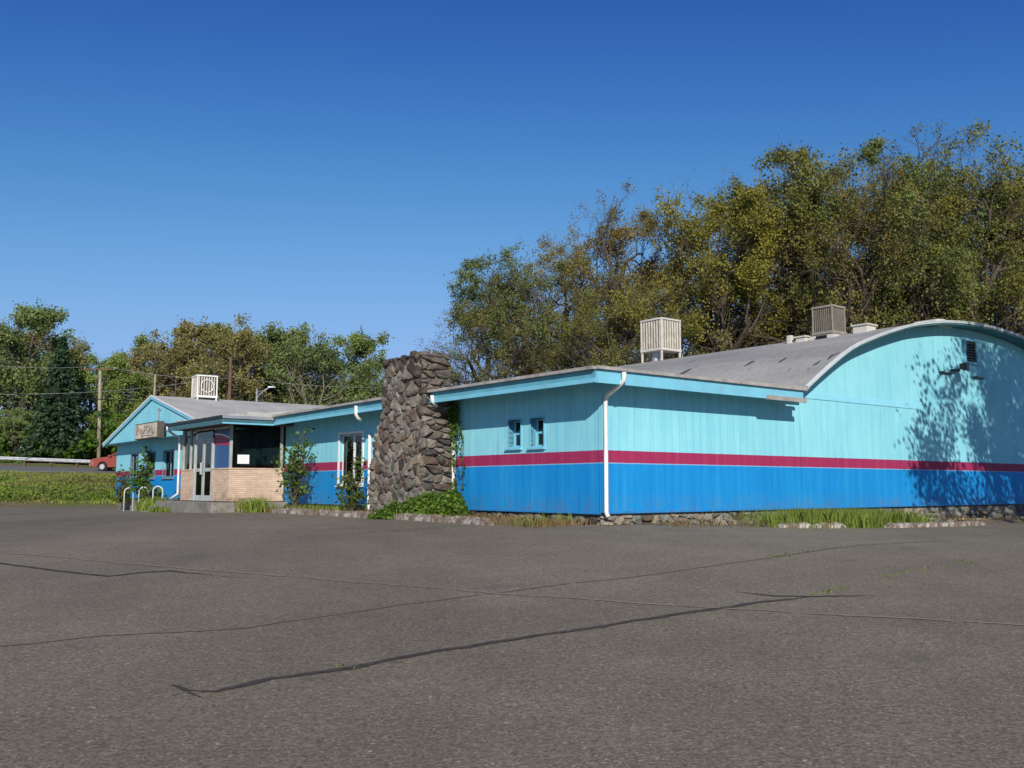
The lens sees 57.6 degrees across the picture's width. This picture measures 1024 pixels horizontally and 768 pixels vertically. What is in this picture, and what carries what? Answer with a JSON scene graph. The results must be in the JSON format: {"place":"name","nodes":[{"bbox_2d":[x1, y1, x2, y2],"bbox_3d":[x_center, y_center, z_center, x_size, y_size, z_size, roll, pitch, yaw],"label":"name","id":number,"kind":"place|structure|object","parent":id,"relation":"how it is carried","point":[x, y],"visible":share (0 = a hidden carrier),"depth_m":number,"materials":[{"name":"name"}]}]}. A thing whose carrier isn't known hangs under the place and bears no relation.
{"place":"outdoors","nodes":[
{"label":"outdoors","id":0,"kind":"place"},
{"bbox_2d":[0,465,115,471],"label":"road","id":1,"kind":"structure","parent":0,"point":[22,468],"depth_m":77.47,"materials":[{"name":"grey asphalt"}]},
{"bbox_2d":[89,452,116,470],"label":"red car","id":2,"kind":"object","parent":1,"relation":"on","point":[108,463],"visible":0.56,"depth_m":76.50,"materials":[{"name":"paint"}]},
{"bbox_2d":[255,386,275,401],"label":"street lamp","id":3,"kind":"object","parent":1,"relation":"on","point":[257,396],"visible":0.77,"depth_m":84.37,"materials":[{"name":"metal"}]},
{"bbox_2d":[0,470,115,472],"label":"road shoulder","id":4,"kind":"object","parent":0,"point":[58,471],"visible":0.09,"depth_m":73.17},
{"bbox_2d":[0,462,116,507],"bbox_3d":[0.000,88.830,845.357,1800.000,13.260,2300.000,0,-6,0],"label":"ground","id":5,"kind":"structure","parent":0,"point":[54,503],"depth_m":54.95,"materials":[{"name":"green plant"}]},
{"bbox_2d":[0,402,37,455],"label":"broadleaf tree","id":6,"kind":"object","parent":5,"relation":"on","point":[13,423],"visible":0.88,"depth_m":89.95,"materials":[{"name":"green plant"}]},
{"bbox_2d":[0,344,43,416],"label":"broadleaf tree","id":7,"kind":"object","parent":5,"relation":"on","point":[15,395],"visible":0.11,"depth_m":106.33,"materials":[{"name":"green plant"}]},
{"bbox_2d":[0,297,75,451],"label":"broadleaf tree","id":8,"kind":"object","parent":5,"relation":"on","point":[41,322],"visible":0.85,"depth_m":95.97,"materials":[{"name":"green plant"}]},
{"bbox_2d":[0,456,89,467],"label":"guardrail","id":9,"kind":"object","parent":5,"relation":"on","point":[50,460],"visible":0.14,"depth_m":80.60,"materials":[{"name":"metal"}]},
{"bbox_2d":[0,344,93,423],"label":"broadleaf tree","id":10,"kind":"object","parent":5,"relation":"on","point":[82,401],"depth_m":119.18,"materials":[{"name":"green plant"}]},
{"bbox_2d":[12,336,92,463],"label":"fir tree","id":11,"kind":"object","parent":5,"relation":"on","point":[62,422],"visible":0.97,"depth_m":87.55,"materials":[{"name":"green plant"}]},
{"bbox_2d":[3,325,102,421],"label":"broadleaf tree","id":12,"kind":"object","parent":5,"relation":"on","point":[72,351],"visible":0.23,"depth_m":110.60,"materials":[{"name":"green plant"}]},
{"bbox_2d":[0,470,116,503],"bbox_3d":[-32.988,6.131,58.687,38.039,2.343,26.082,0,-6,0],"label":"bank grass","id":13,"kind":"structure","parent":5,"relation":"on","point":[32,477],"depth_m":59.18,"materials":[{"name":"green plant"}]},
{"bbox_2d":[0,411,127,462],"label":"undergrowth","id":14,"kind":"object","parent":5,"relation":"on","point":[92,441],"visible":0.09,"depth_m":88.16,"materials":[{"name":"green plant"}]},
{"bbox_2d":[67,406,103,463],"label":"broadleaf tree","id":15,"kind":"object","parent":5,"relation":"on","point":[89,419],"visible":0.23,"depth_m":91.66,"materials":[{"name":"green plant"}]},
{"bbox_2d":[64,340,131,433],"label":"broadleaf tree","id":16,"kind":"object","parent":5,"relation":"on","point":[81,384],"visible":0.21,"depth_m":111.82,"materials":[{"name":"green plant"}]},
{"bbox_2d":[83,367,115,457],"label":"utility pole","id":17,"kind":"object","parent":5,"relation":"on","point":[99,415],"visible":0.91,"depth_m":87.17,"materials":[{"name":"brown wood"}]},
{"bbox_2d":[0,404,129,412],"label":"power line","id":18,"kind":"object","parent":17,"relation":"attached to","point":[64,409],"visible":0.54,"depth_m":77.20,"materials":[{"name":"metal"}]},
{"bbox_2d":[0,392,143,401],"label":"power line","id":19,"kind":"object","parent":17,"relation":"attached to","point":[69,397],"visible":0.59,"depth_m":77.41,"materials":[{"name":"metal"}]},
{"bbox_2d":[53,382,189,393],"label":"power line","id":20,"kind":"object","parent":17,"relation":"attached to","point":[115,390],"visible":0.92,"depth_m":81.36,"materials":[{"name":"metal"}]},
{"bbox_2d":[83,351,158,427],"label":"broadleaf tree","id":21,"kind":"object","parent":5,"relation":"on","point":[118,382],"visible":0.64,"depth_m":97.67,"materials":[{"name":"green plant"}]},
{"bbox_2d":[104,402,139,448],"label":"broadleaf tree","id":22,"kind":"object","parent":5,"relation":"on","point":[122,421],"visible":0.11,"depth_m":88.48,"materials":[{"name":"green plant"}]},
{"bbox_2d":[103,331,175,410],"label":"broadleaf tree","id":23,"kind":"object","parent":5,"relation":"on","point":[139,340],"visible":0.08,"depth_m":116.03,"materials":[{"name":"green plant"}]},
{"bbox_2d":[153,375,155,395],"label":"utility pole","id":24,"kind":"object","parent":5,"relation":"on","point":[154,392],"visible":0.22,"depth_m":94.49,"materials":[{"name":"brown wood"}]},
{"bbox_2d":[120,328,212,405],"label":"broadleaf tree","id":25,"kind":"object","parent":5,"relation":"on","point":[167,358],"visible":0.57,"depth_m":104.81,"materials":[{"name":"green plant"}]},
{"bbox_2d":[141,315,259,400],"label":"broadleaf tree","id":26,"kind":"object","parent":5,"relation":"on","point":[183,332],"visible":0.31,"depth_m":111.41,"materials":[{"name":"green plant"}]},
{"bbox_2d":[171,313,283,401],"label":"broadleaf tree","id":27,"kind":"object","parent":5,"relation":"on","point":[244,340],"visible":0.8,"depth_m":99.49,"materials":[{"name":"green plant"}]},
{"bbox_2d":[228,357,231,399],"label":"utility pole","id":28,"kind":"object","parent":5,"relation":"on","point":[230,379],"visible":0.34,"depth_m":92.52,"materials":[{"name":"brown wood"}]},
{"bbox_2d":[204,313,289,401],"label":"broadleaf tree","id":29,"kind":"object","parent":5,"relation":"on","point":[216,326],"visible":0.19,"depth_m":108.45,"materials":[{"name":"green plant"}]},
{"bbox_2d":[223,321,319,404],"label":"broadleaf tree","id":30,"kind":"object","parent":5,"relation":"on","point":[276,336],"visible":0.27,"depth_m":104.73,"materials":[{"name":"green plant"}]},
{"bbox_2d":[253,345,346,400],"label":"broadleaf tree","id":31,"kind":"object","parent":5,"relation":"on","point":[310,375],"visible":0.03,"depth_m":129.59,"materials":[{"name":"green plant"}]},
{"bbox_2d":[253,321,368,405],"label":"broadleaf tree","id":32,"kind":"object","parent":5,"relation":"on","point":[316,355],"visible":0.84,"depth_m":100.99,"materials":[{"name":"green plant"}]},
{"bbox_2d":[300,326,394,405],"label":"broadleaf tree","id":33,"kind":"object","parent":5,"relation":"on","point":[362,341],"visible":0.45,"depth_m":107.39,"materials":[{"name":"green plant"}]},
{"bbox_2d":[339,348,384,402],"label":"broadleaf tree","id":34,"kind":"object","parent":5,"relation":"on","point":[370,386],"visible":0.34,"depth_m":102.75,"materials":[{"name":"green plant"}]},
{"bbox_2d":[441,352,456,386],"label":"broadleaf tree","id":35,"kind":"object","parent":5,"relation":"on","point":[450,368],"visible":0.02,"depth_m":109.72,"materials":[{"name":"green plant"}]},
{"bbox_2d":[414,297,558,385],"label":"oak tree","id":36,"kind":"object","parent":5,"relation":"on","point":[480,324],"visible":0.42,"depth_m":46.23,"materials":[{"name":"green plant"}]},
{"bbox_2d":[443,237,635,385],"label":"oak tree","id":37,"kind":"object","parent":5,"relation":"on","point":[526,325],"visible":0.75,"depth_m":47.42,"materials":[{"name":"green plant"}]},
{"bbox_2d":[464,233,637,378],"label":"oak tree","id":38,"kind":"object","parent":5,"relation":"on","point":[563,290],"visible":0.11,"depth_m":55.03,"materials":[{"name":"green plant"}]},
{"bbox_2d":[102,320,1023,525],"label":"roadside hall","id":39,"kind":"structure","parent":5,"relation":"on","point":[893,418],"depth_m":20.94,"materials":[{"name":"paint"}]},
{"bbox_2d":[130,453,138,478],"bbox_3d":[-15.319,3.350,37.915,0.195,1.090,1.140,5,-8,-38],"label":"window frame","id":40,"kind":"structure","parent":39,"relation":"in","point":[136,455],"depth_m":38.22,"materials":[{"name":"blue wood"}]},
{"bbox_2d":[144,451,155,479],"bbox_3d":[-14.006,3.167,36.254,0.195,1.090,1.090,5,-8,-38],"label":"window frame","id":41,"kind":"structure","parent":39,"relation":"in","point":[151,453],"depth_m":36.28,"materials":[{"name":"blue wood"}]},
{"bbox_2d":[135,421,166,439],"bbox_3d":[-13.179,1.720,34.092,0.438,0.590,2.600,5,-8,-38],"label":"shop sign","id":42,"kind":"object","parent":39,"relation":"attached to","point":[150,430],"visible":0.99,"depth_m":33.62,"materials":[{"name":"beige plastic"}]},
{"bbox_2d":[161,449,174,478],"bbox_3d":[-12.729,2.988,34.641,0.195,1.090,1.320,5,-8,-38],"label":"window frame","id":43,"kind":"structure","parent":39,"relation":"in","point":[170,454],"depth_m":34.82,"materials":[{"name":"blue wood"}]},
{"bbox_2d":[194,441,203,500],"bbox_3d":[-9.277,2.573,27.564,0.122,1.740,0.675,5,-8,-38],"label":"door","id":44,"kind":"structure","parent":39,"relation":"in","point":[199,453],"depth_m":27.62,"materials":[{"name":"metal"}]},
{"bbox_2d":[191,374,219,400],"bbox_3d":[-11.857,0.259,36.117,0.921,1.160,0.814,4,-8,-34],"label":"rooftop cooler","id":45,"kind":"object","parent":39,"relation":"on","point":[204,386],"visible":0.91,"depth_m":35.82,"materials":[{"name":"white paint"}]},
{"bbox_2d":[201,440,211,500],"bbox_3d":[-8.846,2.514,27.024,0.122,1.740,0.675,5,-8,-38],"label":"door","id":46,"kind":"structure","parent":39,"relation":"in","point":[206,474],"depth_m":27.11,"materials":[{"name":"metal"}]},
{"bbox_2d":[237,455,248,463],"bbox_3d":[-7.498,2.100,26.014,0.340,0.250,0.008,5,-8,-38],"label":"paper notice","id":47,"kind":"object","parent":39,"relation":"attached to","point":[242,459],"visible":1,"depth_m":26.01,"materials":[{"name":"white paper"}]},
{"bbox_2d":[257,434,268,467],"bbox_3d":[-7.437,2.496,27.958,0.040,1.980,0.950,5,-8,-38],"label":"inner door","id":48,"kind":"structure","parent":39,"relation":"in","point":[263,440],"depth_m":28.05,"materials":[{"name":"black glass"}]},
{"bbox_2d":[335,430,363,486],"bbox_3d":[-4.063,1.908,23.685,0.230,1.400,1.370,5,-8,-38],"label":"window frame","id":49,"kind":"structure","parent":39,"relation":"in","point":[355,440],"depth_m":23.87,"materials":[{"name":"white paint"}]},
{"bbox_2d":[446,400,465,492],"bbox_3d":[-1.193,1.604,19.795,0.754,2.733,0.305,-5,-8,41],"label":"climbing ivy","id":50,"kind":"object","parent":39,"relation":"attached to","point":[453,411],"visible":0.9,"depth_m":19.87,"materials":[{"name":"green plant"}]},
{"bbox_2d":[504,418,522,450],"bbox_3d":[0.106,0.999,18.509,0.265,0.630,0.510,5,-8,-38],"label":"window frame","id":51,"kind":"structure","parent":39,"relation":"in","point":[517,425],"depth_m":18.64,"materials":[{"name":"paint"}]},
{"bbox_2d":[526,415,545,449],"bbox_3d":[0.539,0.944,17.961,0.265,0.640,0.510,5,-8,-38],"label":"window frame","id":52,"kind":"structure","parent":39,"relation":"in","point":[540,423],"depth_m":18.08,"materials":[{"name":"paint"}]},
{"bbox_2d":[640,317,682,362],"bbox_3d":[4.771,-1.229,29.618,1.042,1.610,0.920,5,-8,-38],"label":"rooftop cooler","id":53,"kind":"object","parent":39,"relation":"on","point":[660,337],"visible":0.97,"depth_m":29.34,"materials":[{"name":"metal"}]},
{"bbox_2d":[787,335,793,343],"bbox_3d":[7.395,-1.113,24.769,0.130,0.350,0.130,5,-8,-38],"label":"roof vent","id":54,"kind":"object","parent":39,"relation":"on","point":[790,338],"visible":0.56,"depth_m":24.73,"materials":[{"name":"metal"}]},
{"bbox_2d":[793,335,812,341],"bbox_3d":[7.690,-1.118,24.555,0.380,0.260,0.380,5,-8,-38],"label":"roof vent","id":55,"kind":"object","parent":39,"relation":"on","point":[802,338],"visible":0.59,"depth_m":24.44,"materials":[{"name":"metal"}]},
{"bbox_2d":[809,304,846,339],"bbox_3d":[8.252,-1.393,24.262,0.835,1.260,0.820,5,-8,-38],"label":"rooftop cooler","id":56,"kind":"object","parent":39,"relation":"on","point":[829,321],"visible":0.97,"depth_m":24.09,"materials":[{"name":"metal"}]},
{"bbox_2d":[850,323,877,333],"bbox_3d":[8.876,-1.331,23.469,0.480,0.310,0.480,5,-8,-38],"label":"roof vent","id":57,"kind":"object","parent":39,"relation":"on","point":[863,327],"visible":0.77,"depth_m":23.32,"materials":[{"name":"metal"}]},
{"bbox_2d":[914,319,951,328],"bbox_3d":[11.063,-1.572,24.523,0.900,0.200,0.600,5,-8,-38],"label":"roof vent","id":58,"kind":"object","parent":39,"relation":"on","point":[948,327],"visible":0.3,"depth_m":24.28,"materials":[{"name":"metal"}]},
{"bbox_2d":[950,362,970,371],"bbox_3d":[11.751,-0.431,24.412,0.300,0.220,0.408,5,-8,-38],"label":"floodlight","id":59,"kind":"object","parent":39,"relation":"attached to","point":[965,366],"visible":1,"depth_m":24.29,"materials":[{"name":"black plastic"}]},
{"bbox_2d":[518,178,712,372],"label":"oak tree","id":60,"kind":"object","parent":5,"relation":"on","point":[610,244],"visible":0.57,"depth_m":50.38,"materials":[{"name":"green plant"}]},
{"bbox_2d":[544,267,718,370],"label":"oak tree","id":61,"kind":"object","parent":5,"relation":"on","point":[622,358],"visible":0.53,"depth_m":44.27,"materials":[{"name":"green plant"}]},
{"bbox_2d":[583,166,827,364],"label":"oak tree","id":62,"kind":"object","parent":5,"relation":"on","point":[720,292],"visible":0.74,"depth_m":45.12,"materials":[{"name":"green plant"}]},
{"bbox_2d":[663,278,774,355],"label":"oak tree","id":63,"kind":"object","parent":5,"relation":"on","point":[734,317],"visible":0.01,"depth_m":63.27,"materials":[{"name":"green plant"}]},
{"bbox_2d":[653,176,839,354],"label":"oak tree","id":64,"kind":"object","parent":5,"relation":"on","point":[755,304],"visible":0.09,"depth_m":56.93,"materials":[{"name":"green plant"}]},
{"bbox_2d":[658,134,956,345],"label":"oak tree","id":65,"kind":"object","parent":5,"relation":"on","point":[805,199],"visible":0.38,"depth_m":44.60,"materials":[{"name":"green plant"}]},
{"bbox_2d":[706,152,982,349],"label":"oak tree","id":66,"kind":"object","parent":5,"relation":"on","point":[865,288],"visible":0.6,"depth_m":42.86,"materials":[{"name":"green plant"}]},
{"bbox_2d":[761,150,987,340],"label":"oak tree","id":67,"kind":"object","parent":5,"relation":"on","point":[845,174],"visible":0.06,"depth_m":48.29,"materials":[{"name":"green plant"}]},
{"bbox_2d":[780,130,1023,333],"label":"oak tree","id":68,"kind":"object","parent":5,"relation":"on","point":[875,145],"visible":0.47,"depth_m":43.10,"materials":[{"name":"green plant"}]},
{"bbox_2d":[842,133,1023,335],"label":"oak tree","id":69,"kind":"object","parent":5,"relation":"on","point":[1014,283],"visible":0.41,"depth_m":43.18,"materials":[{"name":"green plant"}]},
{"bbox_2d":[851,114,1023,328],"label":"oak tree","id":70,"kind":"object","parent":5,"relation":"on","point":[983,128],"visible":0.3,"depth_m":46.77,"materials":[{"name":"green plant"}]},
{"bbox_2d":[916,120,1023,327],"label":"oak tree","id":71,"kind":"object","parent":5,"relation":"on","point":[997,170],"visible":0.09,"depth_m":47.14,"materials":[{"name":"green plant"}]},
{"bbox_2d":[952,172,1023,332],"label":"oak tree","id":72,"kind":"object","parent":5,"relation":"on","point":[1014,304],"visible":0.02,"depth_m":46.03,"materials":[{"name":"green plant"}]},
{"bbox_2d":[0,507,1023,767],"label":"parking lot","id":73,"kind":"structure","parent":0,"point":[770,685],"depth_m":6.91,"materials":[{"name":"grey asphalt"}]},
{"bbox_2d":[0,563,201,575],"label":"tar seal","id":74,"kind":"object","parent":73,"relation":"on","point":[88,574],"visible":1,"depth_m":10.75,"materials":[{"name":"black asphalt"}]},
{"bbox_2d":[109,464,131,509],"bbox_3d":[-15.872,4.211,38.024,0.953,1.888,1.382,5,-8,-37],"label":"leafy shrub","id":75,"kind":"object","parent":73,"relation":"on","point":[120,494],"visible":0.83,"depth_m":37.92,"materials":[{"name":"green plant"}]},
{"bbox_2d":[122,487,133,510],"bbox_3d":[-14.974,4.543,36.392,0.463,1.010,0.140,1,-6,-8],"label":"bike rack","id":76,"kind":"object","parent":73,"relation":"on","point":[124,499],"visible":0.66,"depth_m":36.37,"materials":[{"name":"metal"}]},
{"bbox_2d":[117,446,154,500],"bbox_3d":[-14.392,3.605,36.174,1.575,2.620,0.940,5,-8,-37],"label":"leafy shrub","id":77,"kind":"object","parent":73,"relation":"on","point":[138,481],"visible":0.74,"depth_m":36.10,"materials":[{"name":"green plant"}]},
{"bbox_2d":[137,481,161,500],"bbox_3d":[-13.523,4.213,35.019,1.124,1.121,0.964,-4,-8,35],"label":"leafy shrub","id":78,"kind":"object","parent":73,"relation":"on","point":[150,487],"visible":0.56,"depth_m":34.96,"materials":[{"name":"green plant"}]},
{"bbox_2d":[132,496,177,510],"bbox_3d":[-12.605,4.228,32.860,1.562,0.644,3.927,6,-8,-41],"label":"grass clump","id":79,"kind":"object","parent":73,"relation":"on","point":[141,505],"visible":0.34,"depth_m":32.49,"materials":[{"name":"green plant"}]},
{"bbox_2d":[152,486,162,499],"bbox_3d":[-12.916,4.213,33.961,0.463,1.010,0.140,1,-6,-8],"label":"bike rack","id":80,"kind":"object","parent":73,"relation":"on","point":[153,491],"visible":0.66,"depth_m":33.97,"materials":[{"name":"metal"}]},
{"bbox_2d":[145,505,172,512],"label":"weeds","id":81,"kind":"object","parent":73,"relation":"on","point":[159,509],"visible":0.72,"depth_m":27.70,"materials":[{"name":"green plant"}]},
{"bbox_2d":[171,684,200,696],"bbox_3d":[-1.982,1.869,5.687,0.042,0.015,0.396,6,-9,-44],"label":"tar seal","id":82,"kind":"object","parent":73,"relation":"on","point":[183,689],"visible":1,"depth_m":5.70,"materials":[{"name":"black asphalt"}]},
{"bbox_2d":[271,508,316,514],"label":"parking kerb","id":83,"kind":"structure","parent":73,"relation":"on","point":[300,511],"depth_m":22.66,"materials":[{"name":"concrete"}]},
{"bbox_2d":[316,509,375,517],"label":"parking kerb","id":84,"kind":"structure","parent":73,"relation":"on","point":[356,514],"depth_m":20.79,"materials":[{"name":"concrete"}]},
{"bbox_2d":[394,513,442,521],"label":"parking kerb","id":85,"kind":"structure","parent":73,"relation":"on","point":[419,517],"depth_m":18.44,"materials":[{"name":"concrete"}]},
{"bbox_2d":[260,507,590,527],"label":"dry grass","id":86,"kind":"structure","parent":73,"relation":"on","point":[535,524],"depth_m":16.50,"materials":[{"name":"beige plant"}]},
{"bbox_2d":[234,497,274,512],"bbox_3d":[-6.857,3.225,24.900,1.330,0.492,1.535,0,-6,0],"label":"grass clump","id":87,"kind":"object","parent":86,"relation":"on","point":[248,505],"visible":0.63,"depth_m":24.68,"materials":[{"name":"green plant"}]},
{"bbox_2d":[271,426,316,507],"bbox_3d":[-5.628,2.221,24.375,1.240,2.268,1.191,2,-7,-21],"label":"leafy shrub","id":88,"kind":"object","parent":86,"relation":"on","point":[296,488],"visible":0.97,"depth_m":24.30,"materials":[{"name":"green plant"}]},
{"bbox_2d":[328,449,369,510],"bbox_3d":[-3.714,2.300,21.810,0.879,1.559,1.176,-2,-7,18],"label":"leafy shrub","id":89,"kind":"object","parent":86,"relation":"on","point":[352,485],"visible":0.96,"depth_m":21.67,"materials":[{"name":"green plant"}]},
{"bbox_2d":[367,486,469,519],"bbox_3d":[-2.075,2.540,19.436,2.630,0.821,1.033,-3,-7,28],"label":"ivy mound","id":90,"kind":"object","parent":86,"relation":"on","point":[449,502],"visible":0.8,"depth_m":18.99,"materials":[{"name":"green plant"}]},
{"bbox_2d":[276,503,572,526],"bbox_3d":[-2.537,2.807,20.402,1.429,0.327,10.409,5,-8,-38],"label":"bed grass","id":91,"kind":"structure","parent":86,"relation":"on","point":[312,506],"depth_m":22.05,"materials":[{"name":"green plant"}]},
{"bbox_2d":[0,541,926,645],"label":"asphalt crack","id":92,"kind":"object","parent":73,"relation":"on","point":[406,603],"visible":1,"depth_m":8.40,"materials":[{"name":"asphalt"},{"name":"black asphalt"}]},
{"bbox_2d":[441,515,493,525],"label":"parking kerb","id":93,"kind":"structure","parent":73,"relation":"on","point":[467,520],"depth_m":17.01,"materials":[{"name":"concrete"}]},
{"bbox_2d":[188,596,808,691],"bbox_3d":[0.440,1.952,7.330,5.866,0.199,0.206,4,-8,-35],"label":"tar seal","id":94,"kind":"object","parent":73,"relation":"on","point":[372,663],"visible":1,"depth_m":6.78,"materials":[{"name":"black asphalt"}]},
{"bbox_2d":[0,552,1023,624],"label":"asphalt seam","id":95,"kind":"object","parent":73,"relation":"on","point":[547,596],"visible":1,"depth_m":8.87,"materials":[{"name":"black asphalt"}]},
{"bbox_2d":[329,545,1009,668],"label":"crack weeds","id":96,"kind":"object","parent":73,"relation":"on","point":[924,568],"visible":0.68,"depth_m":10.64,"materials":[{"name":"green plant"}]},
{"bbox_2d":[778,522,813,527],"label":"parking kerb","id":97,"kind":"structure","parent":73,"relation":"on","point":[796,525],"depth_m":17.42,"materials":[{"name":"concrete"}]},
{"bbox_2d":[736,591,863,596],"bbox_3d":[2.838,2.026,8.958,1.350,0.017,0.209,-1,-6,11],"label":"tar seal","id":98,"kind":"object","parent":73,"relation":"on","point":[810,596],"visible":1,"depth_m":8.95,"materials":[{"name":"black asphalt"}]},
{"bbox_2d":[608,517,1023,526],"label":"planting bed","id":99,"kind":"object","parent":73,"relation":"on","point":[992,521],"visible":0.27,"depth_m":17.95,"materials":[{"name":"brown soil"}]},
{"bbox_2d":[650,514,1023,527],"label":"dry grass","id":100,"kind":"structure","parent":99,"relation":"on","point":[739,522],"depth_m":17.47,"materials":[{"name":"plant"}]},
{"bbox_2d":[713,516,1023,524],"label":"rubble","id":101,"kind":"object","parent":99,"relation":"on","point":[735,521],"visible":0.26,"depth_m":18.05,"materials":[{"name":"grey stone"}]},
{"bbox_2d":[711,505,938,528],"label":"tall grass","id":102,"kind":"structure","parent":73,"relation":"on","point":[859,518],"depth_m":18.46,"materials":[{"name":"green plant"}]},
{"bbox_2d":[812,522,845,527],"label":"parking kerb","id":103,"kind":"structure","parent":73,"relation":"on","point":[831,525],"depth_m":17.86,"materials":[{"name":"concrete"}]},
{"bbox_2d":[884,521,985,527],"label":"parking kerb","id":104,"kind":"structure","parent":73,"relation":"on","point":[929,524],"depth_m":19.95,"materials":[{"name":"concrete"}]},
{"bbox_2d":[0,0,1023,447],"label":"sky","id":105,"kind":"structure","parent":0,"point":[323,164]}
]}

